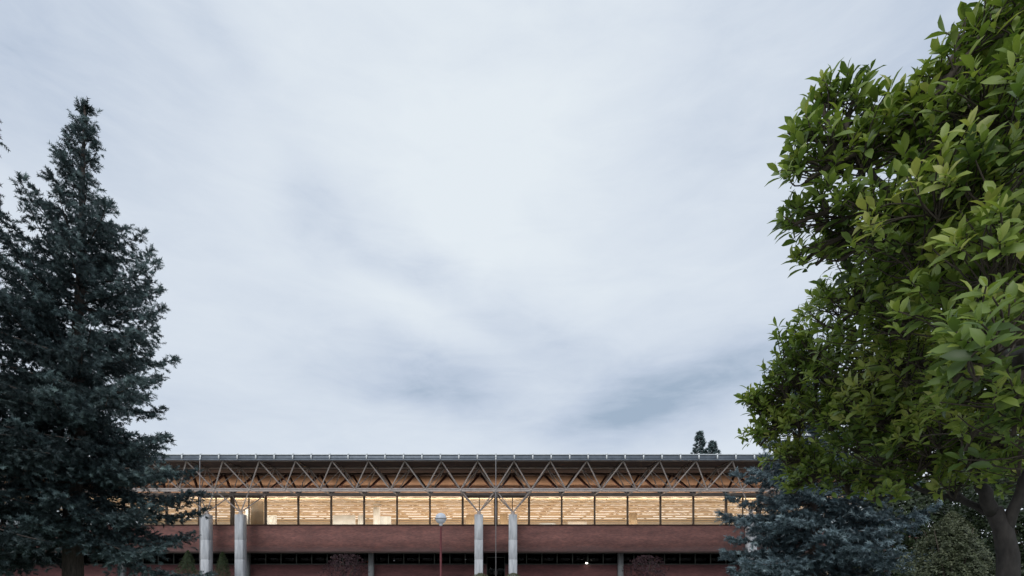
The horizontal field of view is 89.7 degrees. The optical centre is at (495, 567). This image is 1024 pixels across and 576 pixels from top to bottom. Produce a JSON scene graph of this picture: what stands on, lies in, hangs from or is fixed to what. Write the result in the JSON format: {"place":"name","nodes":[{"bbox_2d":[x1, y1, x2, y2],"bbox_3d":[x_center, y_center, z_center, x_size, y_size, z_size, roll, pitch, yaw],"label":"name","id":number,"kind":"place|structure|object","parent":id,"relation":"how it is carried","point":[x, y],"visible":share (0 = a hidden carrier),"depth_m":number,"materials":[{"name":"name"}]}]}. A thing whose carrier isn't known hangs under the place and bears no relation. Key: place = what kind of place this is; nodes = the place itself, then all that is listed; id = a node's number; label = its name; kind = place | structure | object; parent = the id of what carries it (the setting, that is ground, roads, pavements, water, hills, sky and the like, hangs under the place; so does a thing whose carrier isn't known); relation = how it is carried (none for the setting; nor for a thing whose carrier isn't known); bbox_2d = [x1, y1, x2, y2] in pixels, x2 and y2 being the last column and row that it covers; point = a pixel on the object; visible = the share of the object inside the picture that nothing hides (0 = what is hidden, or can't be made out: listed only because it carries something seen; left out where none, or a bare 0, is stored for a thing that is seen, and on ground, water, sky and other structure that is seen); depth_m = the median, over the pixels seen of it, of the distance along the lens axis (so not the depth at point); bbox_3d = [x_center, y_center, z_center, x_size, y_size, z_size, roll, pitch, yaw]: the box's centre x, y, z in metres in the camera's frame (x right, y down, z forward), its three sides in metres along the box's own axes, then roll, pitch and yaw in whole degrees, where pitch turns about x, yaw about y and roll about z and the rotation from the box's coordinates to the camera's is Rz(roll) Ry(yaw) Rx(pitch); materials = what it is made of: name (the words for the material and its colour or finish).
{"place":"outdoors","nodes":[
{"label":"outdoors","id":0,"kind":"place"},
{"bbox_2d":[0,119,95,575],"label":"cedar tree","id":1,"kind":"object","parent":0,"point":[11,402],"visible":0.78,"depth_m":13.52,"materials":[{"name":"green plant"}]},
{"bbox_2d":[0,96,218,575],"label":"spruce tree","id":2,"kind":"object","parent":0,"point":[114,449],"visible":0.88,"depth_m":15.26,"materials":[{"name":"green plant"}]},
{"bbox_2d":[0,0,1022,542],"label":"sky","id":3,"kind":"structure","parent":0,"point":[376,226],"materials":[{"name":"white"}]},
{"bbox_2d":[691,430,706,453],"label":"distant conifer","id":4,"kind":"object","parent":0,"point":[699,448],"visible":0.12,"depth_m":103.52,"materials":[{"name":"green plant"}]},
{"bbox_2d":[704,440,720,453],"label":"distant conifer","id":5,"kind":"object","parent":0,"point":[712,444],"visible":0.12,"depth_m":103.43,"materials":[{"name":"green plant"}]},
{"bbox_2d":[713,367,943,575],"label":"blue spruce","id":6,"kind":"object","parent":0,"point":[808,524],"visible":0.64,"depth_m":18.82,"materials":[{"name":"green plant"}]},
{"bbox_2d":[734,0,1023,575],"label":"magnolia tree","id":7,"kind":"object","parent":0,"point":[951,245],"visible":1,"depth_m":3.34,"materials":[{"name":"green plant"}]},
{"bbox_2d":[890,511,1023,575],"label":"olive shrub","id":8,"kind":"object","parent":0,"point":[954,526],"visible":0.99,"depth_m":14.69,"materials":[{"name":"green plant"}]},
{"bbox_2d":[895,463,1023,575],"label":"background tree","id":9,"kind":"object","parent":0,"point":[977,520],"visible":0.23,"depth_m":19.51,"materials":[{"name":"green plant"}]},
{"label":"pavement","id":10,"kind":"structure","parent":0,"visible":0},
{"bbox_2d":[174,550,199,574],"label":"cypress bush","id":11,"kind":"object","parent":10,"relation":"on","point":[187,556],"visible":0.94,"depth_m":36.83,"materials":[{"name":"green plant"}]},
{"bbox_2d":[210,552,233,575],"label":"cypress bush","id":12,"kind":"object","parent":10,"relation":"on","point":[222,557],"visible":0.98,"depth_m":43.38,"materials":[{"name":"green plant"}]},
{"bbox_2d":[316,553,369,575],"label":"maple shrub","id":13,"kind":"object","parent":10,"relation":"on","point":[347,563],"visible":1,"depth_m":39.63,"materials":[{"name":"red plant"}]},
{"bbox_2d":[435,513,446,575],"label":"street lamp","id":14,"kind":"object","parent":10,"relation":"on","point":[440,518],"visible":1,"depth_m":16.97,"materials":[{"name":"red paint"}]},
{"bbox_2d":[0,453,963,575],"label":"brick hall","id":15,"kind":"structure","parent":10,"relation":"on","point":[532,514],"depth_m":46.84,"materials":[{"name":"brick"}]},
{"bbox_2d":[84,553,96,563],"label":"lower window","id":16,"kind":"structure","parent":15,"relation":"in","point":[86,559],"depth_m":50.35,"materials":[{"name":"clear glass"}]},
{"bbox_2d":[143,555,157,563],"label":"lower window","id":17,"kind":"structure","parent":15,"relation":"in","point":[144,561],"depth_m":50.35,"materials":[{"name":"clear glass"}]},
{"bbox_2d":[158,553,173,563],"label":"lower window","id":18,"kind":"structure","parent":15,"relation":"in","point":[170,556],"depth_m":50.35,"materials":[{"name":"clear glass"}]},
{"bbox_2d":[174,553,187,563],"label":"lower window","id":19,"kind":"structure","parent":15,"relation":"in","point":[177,556],"depth_m":50.35,"materials":[{"name":"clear glass"}]},
{"bbox_2d":[166,496,198,524],"bbox_3d":[-28.500,-5.261,46.917,3.000,2.677,0.180,0,0,0],"label":"window","id":20,"kind":"structure","parent":15,"relation":"in","point":[166,496],"depth_m":46.86,"materials":[{"name":"black glass"}]},
{"bbox_2d":[191,553,200,563],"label":"lower window","id":21,"kind":"structure","parent":15,"relation":"in","point":[195,555],"depth_m":50.35,"materials":[{"name":"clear glass"}]},
{"bbox_2d":[200,497,231,524],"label":"window","id":22,"kind":"structure","parent":15,"relation":"in","point":[201,497],"depth_m":46.85,"materials":[{"name":"black glass"}]},
{"bbox_2d":[213,553,219,563],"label":"lower window","id":23,"kind":"structure","parent":15,"relation":"in","point":[215,555],"depth_m":50.35,"materials":[{"name":"black glass"}]},
{"bbox_2d":[220,553,234,563],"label":"lower window","id":24,"kind":"structure","parent":15,"relation":"in","point":[230,556],"depth_m":50.35,"materials":[{"name":"black glass"}]},
{"bbox_2d":[232,497,264,524],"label":"window","id":25,"kind":"structure","parent":15,"relation":"in","point":[233,502],"depth_m":46.85,"materials":[{"name":"black glass"}]},
{"bbox_2d":[250,553,265,563],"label":"lower window","id":26,"kind":"structure","parent":15,"relation":"in","point":[255,558],"depth_m":50.35,"materials":[{"name":"black glass"}]},
{"bbox_2d":[266,553,280,563],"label":"lower window","id":27,"kind":"structure","parent":15,"relation":"in","point":[271,558],"depth_m":50.35,"materials":[{"name":"black glass"}]},
{"bbox_2d":[265,496,297,524],"bbox_3d":[-19.500,-5.261,46.917,3.000,2.677,0.180,0,0,0],"label":"window","id":28,"kind":"structure","parent":15,"relation":"in","point":[265,496],"depth_m":46.86,"materials":[{"name":"black glass"}]},
{"bbox_2d":[281,553,295,563],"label":"lower window","id":29,"kind":"structure","parent":15,"relation":"in","point":[286,558],"depth_m":50.35,"materials":[{"name":"black glass"}]},
{"bbox_2d":[296,553,311,563],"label":"lower window","id":30,"kind":"structure","parent":15,"relation":"in","point":[301,558],"depth_m":50.35,"materials":[{"name":"black glass"}]},
{"bbox_2d":[298,496,330,524],"bbox_3d":[-16.500,-5.261,46.917,3.000,2.677,0.180,0,0,0],"label":"window","id":31,"kind":"structure","parent":15,"relation":"in","point":[298,496],"depth_m":46.86,"materials":[{"name":"black glass"}]},
{"bbox_2d":[312,553,326,563],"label":"lower window","id":32,"kind":"structure","parent":15,"relation":"in","point":[317,558],"depth_m":50.35,"materials":[{"name":"black glass"}]},
{"bbox_2d":[327,553,341,563],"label":"lower window","id":33,"kind":"structure","parent":15,"relation":"in","point":[329,555],"depth_m":50.35,"materials":[{"name":"black glass"}]},
{"bbox_2d":[331,496,363,524],"bbox_3d":[-13.500,-5.261,46.917,3.000,2.677,0.180,0,0,0],"label":"window","id":34,"kind":"structure","parent":15,"relation":"in","point":[331,496],"depth_m":46.82,"materials":[{"name":"black glass"}]},
{"bbox_2d":[342,553,357,563],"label":"lower window","id":35,"kind":"structure","parent":15,"relation":"in","point":[356,554],"depth_m":50.35,"materials":[{"name":"black glass"}]},
{"bbox_2d":[358,553,367,563],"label":"lower window","id":36,"kind":"structure","parent":15,"relation":"in","point":[363,555],"depth_m":50.35,"materials":[{"name":"black glass"}]},
{"bbox_2d":[364,496,396,524],"bbox_3d":[-10.500,-5.261,46.917,3.000,2.677,0.180,0,0,0],"label":"window","id":37,"kind":"structure","parent":15,"relation":"in","point":[364,496],"depth_m":46.82,"materials":[{"name":"black glass"}]},
{"bbox_2d":[374,553,387,563],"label":"lower window","id":38,"kind":"structure","parent":15,"relation":"in","point":[379,558],"depth_m":50.35,"materials":[{"name":"black glass"}]},
{"bbox_2d":[388,553,403,563],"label":"lower window","id":39,"kind":"structure","parent":15,"relation":"in","point":[398,557],"depth_m":50.35,"materials":[{"name":"black glass"}]},
{"bbox_2d":[404,553,418,563],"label":"lower window","id":40,"kind":"structure","parent":15,"relation":"in","point":[409,558],"depth_m":50.35,"materials":[{"name":"black glass"}]},
{"bbox_2d":[397,496,429,524],"bbox_3d":[-7.500,-5.261,46.917,3.000,2.677,0.180,0,0,0],"label":"window","id":41,"kind":"structure","parent":15,"relation":"in","point":[397,496],"depth_m":46.82,"materials":[{"name":"black glass"}]},
{"bbox_2d":[419,553,433,563],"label":"lower window","id":42,"kind":"structure","parent":15,"relation":"in","point":[424,558],"depth_m":50.35,"materials":[{"name":"black glass"}]},
{"bbox_2d":[434,553,449,563],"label":"lower window","id":43,"kind":"structure","parent":15,"relation":"in","point":[445,556],"depth_m":50.35,"materials":[{"name":"black glass"}]},
{"bbox_2d":[430,496,462,524],"bbox_3d":[-4.500,-5.261,46.917,3.000,2.677,0.180,0,0,0],"label":"window","id":44,"kind":"structure","parent":15,"relation":"in","point":[430,496],"depth_m":46.82,"materials":[{"name":"black glass"}]},
{"bbox_2d":[450,553,464,563],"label":"lower window","id":45,"kind":"structure","parent":15,"relation":"in","point":[455,558],"depth_m":50.35,"materials":[{"name":"black glass"}]},
{"bbox_2d":[465,553,474,563],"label":"lower window","id":46,"kind":"structure","parent":15,"relation":"in","point":[470,559],"depth_m":50.35,"materials":[{"name":"black glass"}]},
{"bbox_2d":[463,497,494,524],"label":"window","id":47,"kind":"structure","parent":15,"relation":"in","point":[463,497],"depth_m":46.85,"materials":[{"name":"black glass"}]},
{"bbox_2d":[487,553,504,575],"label":"door","id":48,"kind":"structure","parent":15,"relation":"in","point":[500,561],"depth_m":50.28,"materials":[{"name":"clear glass"}]},
{"bbox_2d":[496,497,528,524],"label":"window","id":49,"kind":"structure","parent":15,"relation":"in","point":[496,497],"depth_m":46.82,"materials":[{"name":"black glass"}]},
{"bbox_2d":[517,553,526,563],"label":"lower window","id":50,"kind":"structure","parent":15,"relation":"in","point":[521,557],"depth_m":50.35,"materials":[{"name":"black glass"}]},
{"bbox_2d":[527,553,541,563],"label":"lower window","id":51,"kind":"structure","parent":15,"relation":"in","point":[532,558],"depth_m":50.35,"materials":[{"name":"black glass"}]},
{"bbox_2d":[529,496,561,524],"bbox_3d":[4.500,-5.261,46.917,3.000,2.677,0.180,0,0,0],"label":"window","id":52,"kind":"structure","parent":15,"relation":"in","point":[529,496],"depth_m":46.82,"materials":[{"name":"black glass"}]},
{"bbox_2d":[542,553,556,563],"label":"lower window","id":53,"kind":"structure","parent":15,"relation":"in","point":[547,558],"depth_m":50.35,"materials":[{"name":"black glass"}]},
{"bbox_2d":[557,553,572,563],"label":"lower window","id":54,"kind":"structure","parent":15,"relation":"in","point":[562,558],"depth_m":50.35,"materials":[{"name":"black glass"}]},
{"bbox_2d":[562,496,594,524],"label":"window","id":55,"kind":"structure","parent":15,"relation":"in","point":[562,496],"depth_m":46.82,"materials":[{"name":"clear glass"}]},
{"bbox_2d":[573,553,587,563],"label":"lower window","id":56,"kind":"structure","parent":15,"relation":"in","point":[578,558],"depth_m":50.35,"materials":[{"name":"black glass"}]},
{"bbox_2d":[588,553,602,563],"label":"lower window","id":57,"kind":"structure","parent":15,"relation":"in","point":[593,558],"depth_m":50.35,"materials":[{"name":"black glass"}]},
{"bbox_2d":[603,553,616,563],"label":"lower window","id":58,"kind":"structure","parent":15,"relation":"in","point":[608,558],"depth_m":50.35,"materials":[{"name":"black glass"}]},
{"bbox_2d":[595,496,627,524],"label":"window","id":59,"kind":"structure","parent":15,"relation":"in","point":[595,496],"depth_m":46.86,"materials":[{"name":"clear glass"}]},
{"bbox_2d":[623,553,633,563],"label":"lower window","id":60,"kind":"structure","parent":15,"relation":"in","point":[626,556],"depth_m":50.35,"materials":[{"name":"black glass"}]},
{"bbox_2d":[634,553,648,563],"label":"lower window","id":61,"kind":"structure","parent":15,"relation":"in","point":[636,555],"depth_m":50.35,"materials":[{"name":"black glass"}]},
{"bbox_2d":[628,496,660,524],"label":"window","id":62,"kind":"structure","parent":15,"relation":"in","point":[628,496],"depth_m":46.86,"materials":[{"name":"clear glass"}]},
{"bbox_2d":[649,553,664,563],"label":"lower window","id":63,"kind":"structure","parent":15,"relation":"in","point":[662,555],"depth_m":50.35,"materials":[{"name":"black glass"}]},
{"bbox_2d":[665,553,679,563],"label":"lower window","id":64,"kind":"structure","parent":15,"relation":"in","point":[670,558],"depth_m":50.35,"materials":[{"name":"black glass"}]},
{"bbox_2d":[661,496,693,524],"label":"window","id":65,"kind":"structure","parent":15,"relation":"in","point":[661,496],"depth_m":46.86,"materials":[{"name":"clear glass"}]},
{"bbox_2d":[680,553,694,563],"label":"lower window","id":66,"kind":"structure","parent":15,"relation":"in","point":[685,558],"depth_m":50.35,"materials":[{"name":"black glass"}]},
{"bbox_2d":[695,553,710,563],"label":"lower window","id":67,"kind":"structure","parent":15,"relation":"in","point":[700,558],"depth_m":50.35,"materials":[{"name":"black glass"}]},
{"bbox_2d":[694,496,726,524],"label":"window","id":68,"kind":"structure","parent":15,"relation":"in","point":[725,502],"depth_m":46.82,"materials":[{"name":"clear glass"}]},
{"bbox_2d":[711,553,725,563],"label":"lower window","id":69,"kind":"structure","parent":15,"relation":"in","point":[714,556],"depth_m":50.35,"materials":[{"name":"black glass"}]},
{"bbox_2d":[726,553,740,563],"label":"lower window","id":70,"kind":"structure","parent":15,"relation":"in","point":[727,562],"depth_m":50.35,"materials":[{"name":"black glass"}]},
{"bbox_2d":[731,497,759,524],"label":"window","id":71,"kind":"structure","parent":15,"relation":"in","point":[743,497],"depth_m":46.86,"materials":[{"name":"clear glass"}]},
{"bbox_2d":[622,555,669,575],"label":"maple shrub","id":72,"kind":"object","parent":10,"relation":"on","point":[652,570],"visible":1,"depth_m":39.71,"materials":[{"name":"red plant"}]},
{"bbox_2d":[823,478,1023,575],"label":"background tree","id":73,"kind":"object","parent":10,"relation":"on","point":[919,500],"visible":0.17,"depth_m":22.50,"materials":[{"name":"green plant"}]},
{"bbox_2d":[904,436,1023,575],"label":"background tree","id":74,"kind":"object","parent":10,"relation":"on","point":[970,487],"visible":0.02,"depth_m":25.38,"materials":[{"name":"green plant"}]}
]}

